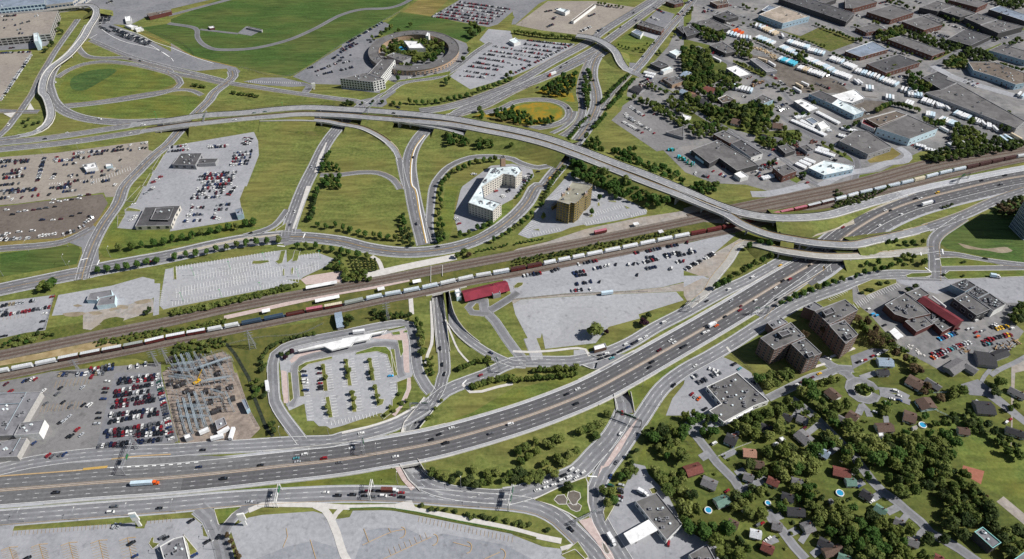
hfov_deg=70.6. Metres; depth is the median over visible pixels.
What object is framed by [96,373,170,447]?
storage lot
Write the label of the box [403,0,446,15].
dry grass
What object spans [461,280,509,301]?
station building
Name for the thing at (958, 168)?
rail wagon
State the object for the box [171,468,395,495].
grass
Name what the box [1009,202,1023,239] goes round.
glass tower
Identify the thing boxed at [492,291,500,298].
station porch
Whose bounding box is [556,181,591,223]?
office tower
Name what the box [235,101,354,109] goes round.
wild bushes
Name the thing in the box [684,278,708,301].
rough ground
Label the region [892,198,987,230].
grass
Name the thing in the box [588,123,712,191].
lawn
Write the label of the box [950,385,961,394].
tree
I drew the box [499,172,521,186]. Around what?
windows
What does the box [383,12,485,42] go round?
grass
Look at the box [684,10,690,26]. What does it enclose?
grass
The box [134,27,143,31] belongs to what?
hut
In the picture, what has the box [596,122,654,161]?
lawn
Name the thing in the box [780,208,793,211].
rail wagon
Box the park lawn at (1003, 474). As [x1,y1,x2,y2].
[934,416,1023,512]
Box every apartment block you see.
[755,322,804,364]
[786,338,821,373]
[808,299,857,339]
[823,320,857,358]
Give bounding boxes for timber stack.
[956,346,970,353]
[1000,342,1012,349]
[1007,337,1021,346]
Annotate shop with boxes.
[635,493,681,543]
[688,544,714,558]
[705,372,768,425]
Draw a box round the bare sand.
[0,340,116,365]
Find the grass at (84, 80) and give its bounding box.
[70,69,116,90]
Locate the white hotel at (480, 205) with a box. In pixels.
[468,166,521,221]
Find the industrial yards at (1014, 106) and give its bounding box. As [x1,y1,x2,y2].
[622,0,1023,191]
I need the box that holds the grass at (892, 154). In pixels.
[867,148,899,162]
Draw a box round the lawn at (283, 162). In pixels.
[242,132,325,225]
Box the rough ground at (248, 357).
[138,299,408,437]
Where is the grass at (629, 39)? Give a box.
[614,31,654,52]
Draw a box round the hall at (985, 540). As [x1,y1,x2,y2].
[969,527,1001,553]
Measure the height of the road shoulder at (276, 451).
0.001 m
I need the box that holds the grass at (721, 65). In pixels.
[684,39,726,90]
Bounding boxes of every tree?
[94,266,100,273]
[103,264,110,271]
[114,242,121,250]
[114,263,120,270]
[122,262,129,269]
[126,241,135,248]
[133,260,140,267]
[142,257,149,264]
[149,238,157,246]
[151,256,159,262]
[159,237,166,244]
[169,234,174,241]
[171,252,176,259]
[188,230,194,238]
[192,248,198,256]
[206,227,213,233]
[215,225,222,231]
[224,223,231,229]
[242,219,248,226]
[243,238,248,246]
[249,217,256,225]
[253,237,259,245]
[264,237,269,244]
[275,235,281,242]
[303,241,308,248]
[338,246,344,253]
[347,226,352,232]
[354,249,360,255]
[377,231,381,238]
[415,328,424,336]
[417,338,424,346]
[417,347,426,355]
[428,466,435,476]
[435,469,440,477]
[441,472,448,480]
[449,475,455,483]
[454,470,462,477]
[462,477,470,485]
[465,474,474,480]
[470,464,477,473]
[471,479,478,487]
[478,478,486,486]
[483,468,491,477]
[486,376,493,383]
[487,477,493,484]
[492,467,501,476]
[499,476,507,482]
[505,469,512,476]
[510,474,519,483]
[513,446,521,454]
[514,465,521,473]
[516,457,525,464]
[518,468,528,477]
[521,442,530,450]
[522,475,533,484]
[523,452,532,459]
[528,469,536,478]
[532,436,538,444]
[532,446,540,454]
[533,373,541,378]
[534,474,543,483]
[537,468,545,475]
[540,459,549,466]
[542,438,550,446]
[545,466,553,471]
[548,442,555,448]
[550,434,556,441]
[550,469,559,477]
[552,453,560,461]
[554,364,560,370]
[555,432,564,442]
[558,457,567,465]
[563,481,570,488]
[564,450,574,458]
[566,482,573,491]
[571,169,581,178]
[571,446,580,454]
[572,363,578,369]
[575,426,584,434]
[586,321,603,335]
[586,423,595,431]
[591,431,600,440]
[592,420,599,428]
[597,166,609,174]
[597,419,606,426]
[599,484,607,494]
[603,409,611,416]
[603,497,612,506]
[607,487,615,494]
[608,494,618,504]
[612,185,620,192]
[617,472,625,480]
[623,174,631,185]
[623,468,632,479]
[628,465,638,474]
[634,156,642,165]
[639,317,648,324]
[645,430,661,441]
[646,192,660,202]
[649,164,659,172]
[650,465,660,472]
[653,468,664,478]
[655,442,661,449]
[656,422,670,436]
[657,475,670,484]
[659,446,666,455]
[661,195,670,204]
[661,482,675,495]
[664,437,674,450]
[669,470,675,476]
[672,476,679,486]
[673,438,680,445]
[675,447,689,463]
[675,485,689,496]
[676,498,692,514]
[677,431,685,441]
[678,423,691,436]
[678,469,685,475]
[678,514,686,521]
[679,475,687,484]
[681,411,689,419]
[682,517,697,535]
[683,489,698,500]
[686,416,697,425]
[692,502,701,515]
[693,411,705,421]
[697,518,706,525]
[698,521,711,541]
[699,427,705,434]
[704,413,710,422]
[706,425,719,435]
[707,532,724,546]
[708,521,717,530]
[710,413,717,422]
[712,281,720,287]
[715,548,723,558]
[719,520,736,536]
[723,543,731,552]
[729,502,739,509]
[729,547,745,558]
[730,489,742,499]
[731,419,740,430]
[734,535,744,546]
[737,498,748,507]
[739,422,751,435]
[740,266,746,272]
[740,413,752,423]
[740,491,748,498]
[742,505,754,518]
[743,543,751,552]
[745,457,757,469]
[747,483,755,492]
[747,493,756,502]
[749,410,763,422]
[749,427,761,439]
[751,421,760,430]
[752,259,757,265]
[752,373,765,382]
[755,486,766,497]
[757,506,768,520]
[759,257,765,263]
[760,407,773,419]
[760,466,768,474]
[761,444,772,457]
[762,378,774,388]
[762,429,774,440]
[764,369,776,378]
[771,465,780,474]
[772,378,780,386]
[772,404,783,414]
[773,419,784,433]
[776,367,794,382]
[776,444,790,456]
[776,501,786,511]
[777,415,784,422]
[778,460,787,468]
[778,468,790,481]
[781,404,788,413]
[782,395,792,404]
[786,296,791,301]
[786,456,799,471]
[787,442,797,450]
[789,451,805,463]
[789,481,801,491]
[790,461,803,474]
[792,291,798,298]
[792,400,805,409]
[796,384,806,395]
[799,289,806,295]
[800,330,809,336]
[800,449,811,459]
[801,378,816,390]
[802,463,808,471]
[802,482,812,489]
[803,456,822,474]
[804,478,809,484]
[804,498,815,508]
[805,441,823,458]
[806,287,814,293]
[806,388,820,400]
[806,492,815,499]
[809,413,820,423]
[811,515,824,526]
[814,283,821,289]
[814,509,828,519]
[815,503,824,510]
[816,403,828,410]
[818,430,830,441]
[821,429,833,439]
[822,280,829,287]
[824,525,837,536]
[825,408,838,418]
[827,506,835,512]
[828,375,835,383]
[828,418,842,428]
[828,511,841,526]
[831,435,842,446]
[832,399,843,409]
[833,498,843,510]
[836,524,845,534]
[838,275,845,281]
[839,505,853,521]
[840,454,852,465]
[840,535,852,544]
[841,418,859,432]
[841,442,857,455]
[841,444,853,457]
[842,397,852,409]
[843,543,853,553]
[845,525,858,539]
[847,502,858,511]
[847,521,859,531]
[848,432,864,443]
[851,466,859,475]
[853,440,869,454]
[853,517,866,529]
[854,314,863,324]
[854,458,862,468]
[854,537,865,551]
[855,554,866,558]
[860,534,869,544]
[861,432,883,452]
[863,525,882,540]
[864,471,871,479]
[864,508,879,522]
[864,543,884,558]
[866,328,876,337]
[867,332,879,344]
[867,450,887,465]
[870,538,892,554]
[872,519,881,527]
[875,257,881,264]
[878,336,887,346]
[878,443,890,453]
[878,514,888,527]
[879,265,885,270]
[879,332,892,343]
[883,404,891,412]
[883,433,891,441]
[885,341,899,352]
[885,441,895,448]
[885,531,900,548]
[887,523,904,535]
[888,445,907,462]
[888,456,901,469]
[888,553,902,558]
[893,483,909,496]
[894,474,904,483]
[896,542,914,558]
[898,464,911,473]
[899,537,908,544]
[900,433,916,447]
[903,471,914,483]
[904,521,916,535]
[905,445,916,455]
[905,456,922,470]
[906,356,918,363]
[908,363,919,372]
[909,484,921,494]
[910,430,924,441]
[910,469,924,482]
[913,452,924,462]
[914,443,925,453]
[916,548,926,558]
[921,437,936,450]
[921,479,935,490]
[921,531,935,544]
[924,457,934,466]
[924,467,934,478]
[928,450,940,459]
[931,436,943,445]
[934,457,947,467]
[934,460,952,478]
[934,475,946,487]
[935,393,945,402]
[935,445,945,453]
[937,428,952,440]
[937,488,950,498]
[937,533,950,543]
[938,451,953,463]
[941,514,960,530]
[942,507,952,517]
[946,495,959,505]
[947,436,963,447]
[947,449,957,457]
[947,480,959,488]
[948,390,958,399]
[949,486,959,497]
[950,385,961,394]
[952,528,971,540]
[955,501,971,512]
[956,384,968,394]
[956,477,967,488]
[958,468,971,478]
[959,511,977,528]
[960,494,968,502]
[963,417,976,426]
[967,481,979,489]
[969,508,981,523]
[970,503,979,513]
[980,500,999,521]
[982,496,993,503]
[988,520,1000,531]
[991,387,1002,395]
[994,375,1008,386]
[995,532,1010,544]
[1001,526,1012,536]
[1003,545,1019,556]
[1010,523,1023,538]
[1013,447,1023,459]
[1014,539,1023,550]
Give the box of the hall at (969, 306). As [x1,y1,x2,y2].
[950,292,989,321]
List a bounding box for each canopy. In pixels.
[82,162,98,172]
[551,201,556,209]
[624,520,656,544]
[725,407,754,424]
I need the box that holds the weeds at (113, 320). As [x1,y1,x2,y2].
[100,317,123,324]
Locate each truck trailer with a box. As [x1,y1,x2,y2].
[199,427,208,435]
[210,433,223,440]
[217,426,229,433]
[228,427,235,439]
[265,380,269,391]
[353,329,364,334]
[601,290,612,295]
[792,86,801,92]
[939,126,949,132]
[1010,132,1022,139]
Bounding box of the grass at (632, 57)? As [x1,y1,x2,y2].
[618,49,643,60]
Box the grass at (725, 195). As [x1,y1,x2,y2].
[704,187,753,201]
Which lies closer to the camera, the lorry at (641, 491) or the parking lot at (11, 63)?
the lorry at (641, 491)
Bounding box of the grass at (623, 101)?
[616,96,632,106]
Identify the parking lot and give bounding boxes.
[0,42,48,49]
[0,51,31,100]
[0,141,152,204]
[0,194,107,241]
[0,295,52,337]
[0,362,177,462]
[0,518,214,558]
[52,277,153,315]
[118,132,258,230]
[160,250,298,309]
[231,511,336,558]
[244,78,310,91]
[280,328,412,428]
[284,253,333,278]
[335,510,565,558]
[433,0,535,26]
[450,29,573,88]
[454,164,533,232]
[503,234,734,297]
[513,292,682,348]
[516,1,634,34]
[518,172,646,237]
[609,464,718,558]
[612,99,690,150]
[666,357,768,437]
[851,348,888,368]
[852,280,1023,372]
[896,276,1023,302]
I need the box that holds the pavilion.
[403,40,425,51]
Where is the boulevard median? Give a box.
[170,234,278,254]
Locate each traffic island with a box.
[214,507,239,524]
[276,223,285,230]
[292,186,310,228]
[314,142,326,171]
[535,477,590,518]
[563,542,587,558]
[855,384,870,395]
[906,273,931,276]
[940,257,998,265]
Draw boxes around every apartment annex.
[765,317,787,333]
[800,301,822,319]
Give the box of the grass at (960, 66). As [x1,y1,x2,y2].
[943,54,967,67]
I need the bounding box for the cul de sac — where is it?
[961,379,1023,424]
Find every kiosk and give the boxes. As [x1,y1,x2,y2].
[456,292,461,300]
[593,343,606,352]
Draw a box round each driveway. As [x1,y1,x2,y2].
[698,450,711,460]
[722,448,737,458]
[734,467,745,475]
[767,535,778,544]
[773,512,783,520]
[788,526,799,535]
[792,408,801,417]
[798,532,809,543]
[806,423,820,434]
[810,546,820,557]
[828,447,840,454]
[855,404,864,414]
[857,479,865,485]
[859,370,876,379]
[861,403,872,416]
[871,490,884,501]
[878,387,909,398]
[880,391,910,404]
[883,416,888,422]
[886,504,899,514]
[900,512,909,520]
[912,528,924,539]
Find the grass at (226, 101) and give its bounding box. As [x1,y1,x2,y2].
[204,93,332,111]
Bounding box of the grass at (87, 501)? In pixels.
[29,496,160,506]
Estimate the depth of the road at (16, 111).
901.68 m
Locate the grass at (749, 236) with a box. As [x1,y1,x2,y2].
[741,232,767,240]
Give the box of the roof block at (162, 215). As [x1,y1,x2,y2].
[150,207,173,221]
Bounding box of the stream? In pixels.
[217,339,273,436]
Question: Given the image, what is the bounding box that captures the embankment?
[83,9,919,271]
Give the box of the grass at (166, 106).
[70,95,200,117]
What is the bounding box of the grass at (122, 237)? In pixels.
[100,216,266,258]
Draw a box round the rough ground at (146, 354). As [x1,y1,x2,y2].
[40,346,170,372]
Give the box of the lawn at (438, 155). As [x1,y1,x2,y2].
[418,132,518,191]
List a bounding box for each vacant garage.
[86,290,112,303]
[96,295,116,309]
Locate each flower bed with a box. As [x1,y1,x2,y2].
[554,495,566,503]
[567,503,580,510]
[568,491,579,504]
[603,543,608,552]
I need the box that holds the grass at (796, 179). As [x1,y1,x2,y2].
[790,176,800,182]
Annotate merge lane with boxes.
[3,456,258,476]
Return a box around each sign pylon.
[128,512,141,526]
[236,513,246,525]
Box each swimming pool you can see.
[704,506,711,513]
[765,500,770,505]
[835,489,843,496]
[918,422,926,428]
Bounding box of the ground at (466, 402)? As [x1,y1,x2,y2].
[0,0,1023,558]
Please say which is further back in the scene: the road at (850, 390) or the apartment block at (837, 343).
the apartment block at (837, 343)
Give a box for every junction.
[69,225,98,264]
[281,229,301,245]
[356,90,395,106]
[629,56,645,75]
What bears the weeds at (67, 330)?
on the ground at (466, 402)
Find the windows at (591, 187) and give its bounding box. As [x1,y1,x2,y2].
[585,187,591,208]
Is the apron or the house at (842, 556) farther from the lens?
the apron
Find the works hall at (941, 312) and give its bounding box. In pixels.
[918,296,963,330]
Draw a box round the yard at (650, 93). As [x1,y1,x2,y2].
[627,78,666,98]
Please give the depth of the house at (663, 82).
953.30 m
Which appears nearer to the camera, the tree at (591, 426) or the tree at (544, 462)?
the tree at (544, 462)
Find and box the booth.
[105,163,112,168]
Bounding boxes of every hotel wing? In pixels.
[340,73,385,91]
[367,59,394,82]
[387,52,411,64]
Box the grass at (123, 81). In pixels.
[57,65,175,102]
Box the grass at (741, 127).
[684,96,773,135]
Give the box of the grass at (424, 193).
[421,188,428,214]
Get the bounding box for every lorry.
[130,479,158,486]
[381,487,398,492]
[606,531,615,546]
[637,487,648,496]
[708,321,716,327]
[921,200,935,205]
[989,273,1000,278]
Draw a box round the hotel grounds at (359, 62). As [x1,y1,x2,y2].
[293,22,469,92]
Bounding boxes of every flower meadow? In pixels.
[473,107,510,116]
[511,103,562,123]
[535,73,576,92]
[537,93,574,101]
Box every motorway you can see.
[0,451,292,488]
[0,478,182,504]
[180,274,799,491]
[292,267,792,463]
[784,171,1023,272]
[796,177,1023,285]
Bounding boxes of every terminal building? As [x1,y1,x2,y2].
[0,0,46,13]
[46,0,90,12]
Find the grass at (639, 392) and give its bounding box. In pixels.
[628,364,679,405]
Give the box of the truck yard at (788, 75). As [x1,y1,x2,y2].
[747,55,847,92]
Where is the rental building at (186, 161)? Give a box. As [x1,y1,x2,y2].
[172,153,203,169]
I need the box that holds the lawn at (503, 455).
[420,400,614,488]
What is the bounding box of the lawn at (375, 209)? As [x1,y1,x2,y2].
[303,186,413,242]
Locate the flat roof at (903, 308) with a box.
[882,293,930,323]
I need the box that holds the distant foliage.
[1,0,1023,543]
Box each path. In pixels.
[980,368,991,382]
[989,355,1023,376]
[997,496,1023,523]
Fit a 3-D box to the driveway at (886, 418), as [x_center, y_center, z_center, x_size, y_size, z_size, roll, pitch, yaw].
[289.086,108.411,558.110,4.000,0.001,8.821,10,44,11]
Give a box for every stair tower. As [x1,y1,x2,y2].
[33,32,41,49]
[500,155,505,166]
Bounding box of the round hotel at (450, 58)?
[368,30,458,75]
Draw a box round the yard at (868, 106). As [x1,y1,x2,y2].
[853,96,894,120]
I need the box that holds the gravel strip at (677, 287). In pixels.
[512,283,683,302]
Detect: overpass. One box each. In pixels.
[1,3,101,137]
[129,105,907,225]
[140,111,931,250]
[260,118,402,160]
[390,117,465,135]
[575,33,633,72]
[735,239,897,261]
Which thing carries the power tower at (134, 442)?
on the ground at (466, 402)
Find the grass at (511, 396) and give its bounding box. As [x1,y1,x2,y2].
[438,377,580,424]
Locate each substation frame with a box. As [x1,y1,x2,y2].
[168,375,188,383]
[171,362,192,369]
[174,374,193,379]
[176,399,187,433]
[177,405,200,412]
[178,415,204,421]
[182,397,191,432]
[182,398,193,433]
[183,403,204,408]
[187,392,199,430]
[188,396,198,432]
[193,391,204,426]
[194,393,208,427]
[200,391,214,425]
[201,376,227,384]
[202,356,232,366]
[203,396,222,401]
[207,375,232,383]
[210,388,224,397]
[225,391,234,411]
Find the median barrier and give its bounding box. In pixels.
[0,175,1023,490]
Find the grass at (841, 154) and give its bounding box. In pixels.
[822,144,852,161]
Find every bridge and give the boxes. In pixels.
[389,423,454,468]
[426,278,466,295]
[579,350,657,404]
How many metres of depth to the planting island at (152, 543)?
483.97 m
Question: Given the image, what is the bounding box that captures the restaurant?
[160,536,189,558]
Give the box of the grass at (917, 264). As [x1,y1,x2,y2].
[827,254,927,279]
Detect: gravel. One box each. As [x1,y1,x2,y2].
[83,299,152,329]
[162,352,259,442]
[514,211,683,250]
[684,205,740,223]
[684,238,741,277]
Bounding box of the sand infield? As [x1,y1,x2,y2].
[962,465,983,483]
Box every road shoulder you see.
[0,266,783,507]
[805,170,1017,283]
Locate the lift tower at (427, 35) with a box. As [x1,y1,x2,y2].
[426,32,429,43]
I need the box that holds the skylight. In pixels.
[932,296,946,307]
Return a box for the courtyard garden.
[388,39,444,60]
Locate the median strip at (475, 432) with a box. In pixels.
[1,176,1023,490]
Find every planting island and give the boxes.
[117,215,124,226]
[125,207,139,210]
[127,186,142,201]
[143,173,151,185]
[149,537,158,547]
[152,154,162,170]
[184,536,196,554]
[252,260,268,263]
[276,250,284,263]
[288,372,292,400]
[292,250,299,260]
[298,356,331,371]
[298,371,303,395]
[321,364,327,390]
[325,397,332,416]
[345,362,351,385]
[350,390,356,411]
[356,347,395,371]
[368,360,374,380]
[374,385,383,405]
[381,379,406,418]
[387,326,404,330]
[391,349,396,375]
[396,71,450,81]
[398,340,402,354]
[514,282,522,287]
[858,279,896,294]
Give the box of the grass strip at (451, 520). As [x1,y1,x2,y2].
[349,507,535,539]
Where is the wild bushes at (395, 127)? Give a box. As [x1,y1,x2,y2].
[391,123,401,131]
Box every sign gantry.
[119,438,136,475]
[274,483,281,507]
[367,479,373,500]
[409,402,428,410]
[507,484,513,511]
[574,506,603,525]
[614,410,641,427]
[687,296,699,311]
[751,306,768,315]
[957,173,970,183]
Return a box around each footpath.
[248,502,395,512]
[313,502,350,558]
[330,507,342,520]
[342,406,414,433]
[371,255,383,268]
[392,377,410,415]
[394,500,418,510]
[396,467,414,489]
[409,298,413,313]
[416,507,561,543]
[424,301,433,363]
[445,319,468,361]
[462,383,512,392]
[513,347,589,355]
[560,544,587,558]
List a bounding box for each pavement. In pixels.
[79,0,116,39]
[238,26,257,35]
[512,0,545,23]
[574,350,585,354]
[596,352,633,370]
[642,31,658,38]
[645,10,674,27]
[684,276,708,286]
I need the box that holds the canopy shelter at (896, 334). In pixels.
[889,328,902,340]
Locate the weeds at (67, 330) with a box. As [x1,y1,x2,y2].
[0,312,170,349]
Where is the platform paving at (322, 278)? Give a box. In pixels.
[301,271,341,284]
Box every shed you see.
[146,9,171,19]
[234,207,243,219]
[241,398,250,413]
[247,26,262,32]
[509,38,520,45]
[556,8,569,15]
[571,4,595,23]
[631,29,642,38]
[650,60,667,70]
[660,66,673,74]
[663,76,682,87]
[665,126,683,139]
[669,49,681,58]
[682,114,690,120]
[733,171,748,181]
[750,58,776,74]
[777,144,794,156]
[798,144,813,155]
[805,117,817,124]
[816,120,829,131]
[860,118,875,131]
[942,358,966,376]
[964,363,978,375]
[973,350,997,368]
[990,348,1010,360]
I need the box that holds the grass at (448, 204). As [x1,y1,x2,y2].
[438,186,458,240]
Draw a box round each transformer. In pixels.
[180,380,185,385]
[203,387,208,393]
[211,408,216,414]
[216,406,221,412]
[230,395,235,401]
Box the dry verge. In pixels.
[0,206,109,245]
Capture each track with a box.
[0,148,1023,354]
[0,150,1023,357]
[0,157,1023,373]
[0,160,1023,378]
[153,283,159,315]
[687,147,1010,215]
[756,157,1003,211]
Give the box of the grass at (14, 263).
[0,245,80,276]
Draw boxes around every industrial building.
[637,20,663,34]
[665,0,683,7]
[676,25,683,36]
[682,25,699,39]
[691,140,757,173]
[692,18,730,33]
[709,41,735,56]
[710,0,728,8]
[712,10,738,23]
[713,130,739,146]
[717,95,733,106]
[725,66,750,79]
[730,139,762,160]
[754,94,772,106]
[758,6,809,28]
[761,5,775,12]
[772,164,796,181]
[778,0,854,26]
[793,99,818,114]
[807,160,853,178]
[808,90,837,107]
[816,0,835,4]
[830,99,863,119]
[832,89,864,105]
[838,130,891,158]
[844,0,876,12]
[844,41,887,60]
[855,23,885,35]
[865,5,913,24]
[865,54,919,76]
[866,111,906,130]
[874,115,937,145]
[886,36,944,60]
[901,16,942,33]
[917,0,953,15]
[921,71,955,90]
[922,14,943,22]
[925,83,1023,132]
[938,6,974,22]
[947,29,990,48]
[948,0,987,12]
[962,13,996,29]
[966,62,1023,89]
[979,20,1023,37]
[987,6,1023,25]
[988,44,1023,65]
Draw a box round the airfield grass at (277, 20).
[142,0,412,75]
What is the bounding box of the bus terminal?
[297,330,386,351]
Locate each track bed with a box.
[0,158,1023,375]
[688,145,1014,216]
[757,153,1022,211]
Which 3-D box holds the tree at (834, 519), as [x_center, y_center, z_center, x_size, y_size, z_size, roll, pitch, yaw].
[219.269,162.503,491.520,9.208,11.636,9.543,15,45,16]
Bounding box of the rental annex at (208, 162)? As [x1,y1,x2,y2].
[197,158,218,166]
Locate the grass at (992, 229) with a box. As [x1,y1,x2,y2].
[940,200,1023,261]
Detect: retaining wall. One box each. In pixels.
[400,397,438,490]
[432,265,479,347]
[582,354,634,412]
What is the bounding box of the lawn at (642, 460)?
[637,412,664,472]
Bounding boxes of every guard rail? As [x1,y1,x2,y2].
[44,279,811,504]
[263,262,787,451]
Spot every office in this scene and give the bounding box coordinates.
[135,206,181,229]
[947,279,975,295]
[967,286,988,298]
[977,293,1005,316]
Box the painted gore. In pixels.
[813,193,914,236]
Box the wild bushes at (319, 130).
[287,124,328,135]
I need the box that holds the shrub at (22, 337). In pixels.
[18,335,25,340]
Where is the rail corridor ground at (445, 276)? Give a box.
[0,162,1023,368]
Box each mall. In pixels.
[0,392,43,439]
[0,438,29,461]
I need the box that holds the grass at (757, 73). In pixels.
[733,60,765,76]
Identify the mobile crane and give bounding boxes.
[193,370,201,384]
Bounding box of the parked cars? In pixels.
[0,0,1014,445]
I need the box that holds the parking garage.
[0,10,60,45]
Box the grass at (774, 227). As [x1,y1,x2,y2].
[768,223,812,236]
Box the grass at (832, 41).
[778,27,854,51]
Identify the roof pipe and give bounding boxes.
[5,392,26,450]
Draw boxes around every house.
[215,417,227,430]
[630,85,644,94]
[660,77,670,84]
[679,71,691,78]
[679,89,687,95]
[682,462,703,477]
[700,98,708,105]
[700,475,718,491]
[703,86,714,93]
[712,494,730,509]
[723,432,738,447]
[728,518,738,531]
[730,118,740,126]
[742,448,756,459]
[742,471,754,482]
[749,528,761,540]
[755,460,764,469]
[760,422,772,432]
[760,541,774,555]
[766,475,779,488]
[771,520,782,532]
[772,122,782,130]
[774,137,782,142]
[777,329,790,338]
[781,491,794,503]
[782,413,792,423]
[786,507,805,517]
[791,476,803,487]
[793,428,813,446]
[795,414,808,425]
[799,520,816,534]
[806,351,814,358]
[817,536,833,547]
[818,449,830,460]
[821,307,835,317]
[821,543,843,558]
[823,387,842,401]
[832,465,851,478]
[837,552,851,558]
[838,414,846,423]
[844,333,852,340]
[844,478,857,487]
[845,410,860,421]
[858,488,873,502]
[873,503,887,514]
[874,422,894,433]
[875,369,889,377]
[876,357,894,367]
[893,516,905,526]
[902,409,916,425]
[904,374,925,391]
[906,536,919,549]
[914,397,937,411]
[924,377,941,391]
[933,553,944,558]
[956,426,970,436]
[971,400,996,416]
[1004,425,1023,439]
[1007,386,1023,400]
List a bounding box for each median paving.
[579,517,613,558]
[597,417,638,477]
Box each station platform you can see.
[224,280,409,318]
[366,254,456,276]
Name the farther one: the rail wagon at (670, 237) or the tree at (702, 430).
the rail wagon at (670, 237)
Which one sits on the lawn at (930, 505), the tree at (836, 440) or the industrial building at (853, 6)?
the tree at (836, 440)
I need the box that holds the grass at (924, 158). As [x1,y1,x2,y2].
[859,155,928,177]
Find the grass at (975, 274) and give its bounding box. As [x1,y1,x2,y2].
[945,270,1023,278]
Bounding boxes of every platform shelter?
[262,308,269,314]
[306,280,336,288]
[315,294,339,302]
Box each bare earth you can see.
[63,312,84,316]
[88,311,102,314]
[109,305,126,310]
[134,299,150,303]
[958,243,1012,252]
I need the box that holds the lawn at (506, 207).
[456,199,512,237]
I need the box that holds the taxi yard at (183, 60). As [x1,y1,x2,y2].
[89,24,239,73]
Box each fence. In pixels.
[167,350,256,422]
[231,323,323,343]
[243,13,395,76]
[349,507,510,530]
[514,291,640,299]
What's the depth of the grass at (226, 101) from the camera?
920.40 m
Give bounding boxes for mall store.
[14,420,48,440]
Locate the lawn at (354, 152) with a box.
[324,131,398,177]
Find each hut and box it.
[125,16,131,23]
[125,24,137,29]
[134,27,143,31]
[183,433,193,441]
[334,311,343,329]
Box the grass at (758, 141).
[754,130,799,146]
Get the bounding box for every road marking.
[0,0,1023,558]
[0,2,1018,469]
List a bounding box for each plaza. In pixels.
[281,370,288,402]
[290,350,324,362]
[373,329,409,372]
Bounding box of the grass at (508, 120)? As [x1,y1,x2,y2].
[487,117,533,125]
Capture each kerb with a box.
[0,0,1023,558]
[3,71,1022,558]
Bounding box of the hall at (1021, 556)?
[1015,552,1023,558]
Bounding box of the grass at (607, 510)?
[604,503,613,520]
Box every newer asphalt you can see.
[257,541,340,558]
[355,528,530,558]
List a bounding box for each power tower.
[69,359,81,372]
[124,433,138,449]
[149,351,158,365]
[160,348,169,363]
[243,330,255,349]
[382,303,389,319]
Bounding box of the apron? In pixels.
[109,0,206,24]
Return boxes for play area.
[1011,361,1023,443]
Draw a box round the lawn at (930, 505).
[643,368,1023,558]
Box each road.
[0,19,79,136]
[0,109,40,112]
[0,123,129,144]
[0,129,139,151]
[0,135,19,139]
[0,227,91,250]
[0,246,804,474]
[0,268,77,294]
[0,486,605,558]
[47,25,161,124]
[56,60,183,106]
[67,88,202,107]
[74,70,237,280]
[78,47,222,84]
[89,39,356,102]
[89,232,289,276]
[168,0,410,50]
[170,0,228,15]
[193,502,232,558]
[200,29,238,33]
[217,499,254,535]
[243,209,289,237]
[267,320,435,443]
[281,106,355,235]
[287,341,406,406]
[289,51,605,256]
[299,82,311,92]
[320,170,401,189]
[377,42,492,95]
[396,158,409,188]
[403,49,606,245]
[403,398,504,504]
[419,0,655,112]
[426,155,550,243]
[427,294,449,401]
[440,296,525,367]
[446,0,666,115]
[465,298,488,315]
[479,298,528,363]
[484,98,572,128]
[487,291,519,311]
[503,409,632,505]
[524,337,542,360]
[550,111,576,133]
[560,60,591,136]
[584,356,633,412]
[589,270,945,558]
[593,75,630,118]
[637,0,695,65]
[638,73,820,186]
[680,422,742,490]
[687,244,740,307]
[691,2,989,136]
[696,46,849,134]
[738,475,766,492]
[750,183,810,196]
[756,264,831,318]
[765,365,853,400]
[766,509,809,558]
[775,0,872,39]
[779,114,860,179]
[791,396,980,558]
[817,147,911,185]
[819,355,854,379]
[845,377,880,403]
[892,247,927,255]
[899,166,1023,195]
[901,249,947,280]
[922,187,1023,230]
[927,215,967,280]
[928,30,1023,72]
[930,65,1023,99]
[935,251,1023,264]
[935,265,1023,271]
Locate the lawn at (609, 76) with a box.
[598,53,623,97]
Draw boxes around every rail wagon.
[0,367,10,372]
[11,362,33,370]
[35,357,57,365]
[58,353,78,361]
[80,348,100,356]
[101,344,121,352]
[123,340,143,348]
[145,335,164,343]
[166,331,184,339]
[186,328,205,335]
[207,325,222,331]
[224,321,239,328]
[241,317,261,325]
[264,313,284,320]
[286,309,303,316]
[306,305,322,312]
[324,301,341,308]
[344,297,364,305]
[365,293,382,300]
[384,290,401,296]
[403,286,419,293]
[421,282,438,289]
[439,278,455,285]
[457,274,473,281]
[475,271,491,277]
[493,268,508,274]
[510,264,525,271]
[527,261,541,268]
[542,259,556,264]
[557,256,570,261]
[572,253,584,259]
[586,249,602,256]
[594,228,606,234]
[603,246,620,252]
[621,242,637,249]
[639,239,655,245]
[656,235,672,241]
[673,232,689,238]
[690,229,705,235]
[706,225,721,231]
[722,223,735,228]
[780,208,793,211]
[794,205,807,210]
[807,201,820,207]
[821,198,834,204]
[835,195,846,201]
[847,191,858,196]
[859,188,872,193]
[873,185,886,189]
[887,182,899,186]
[900,178,913,184]
[914,175,925,181]
[925,172,938,178]
[938,169,951,174]
[952,166,965,171]
[966,163,979,168]
[979,160,991,165]
[991,157,1004,163]
[1004,155,1016,160]
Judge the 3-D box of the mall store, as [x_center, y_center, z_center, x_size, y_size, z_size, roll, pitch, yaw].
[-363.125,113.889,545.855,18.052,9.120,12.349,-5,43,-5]

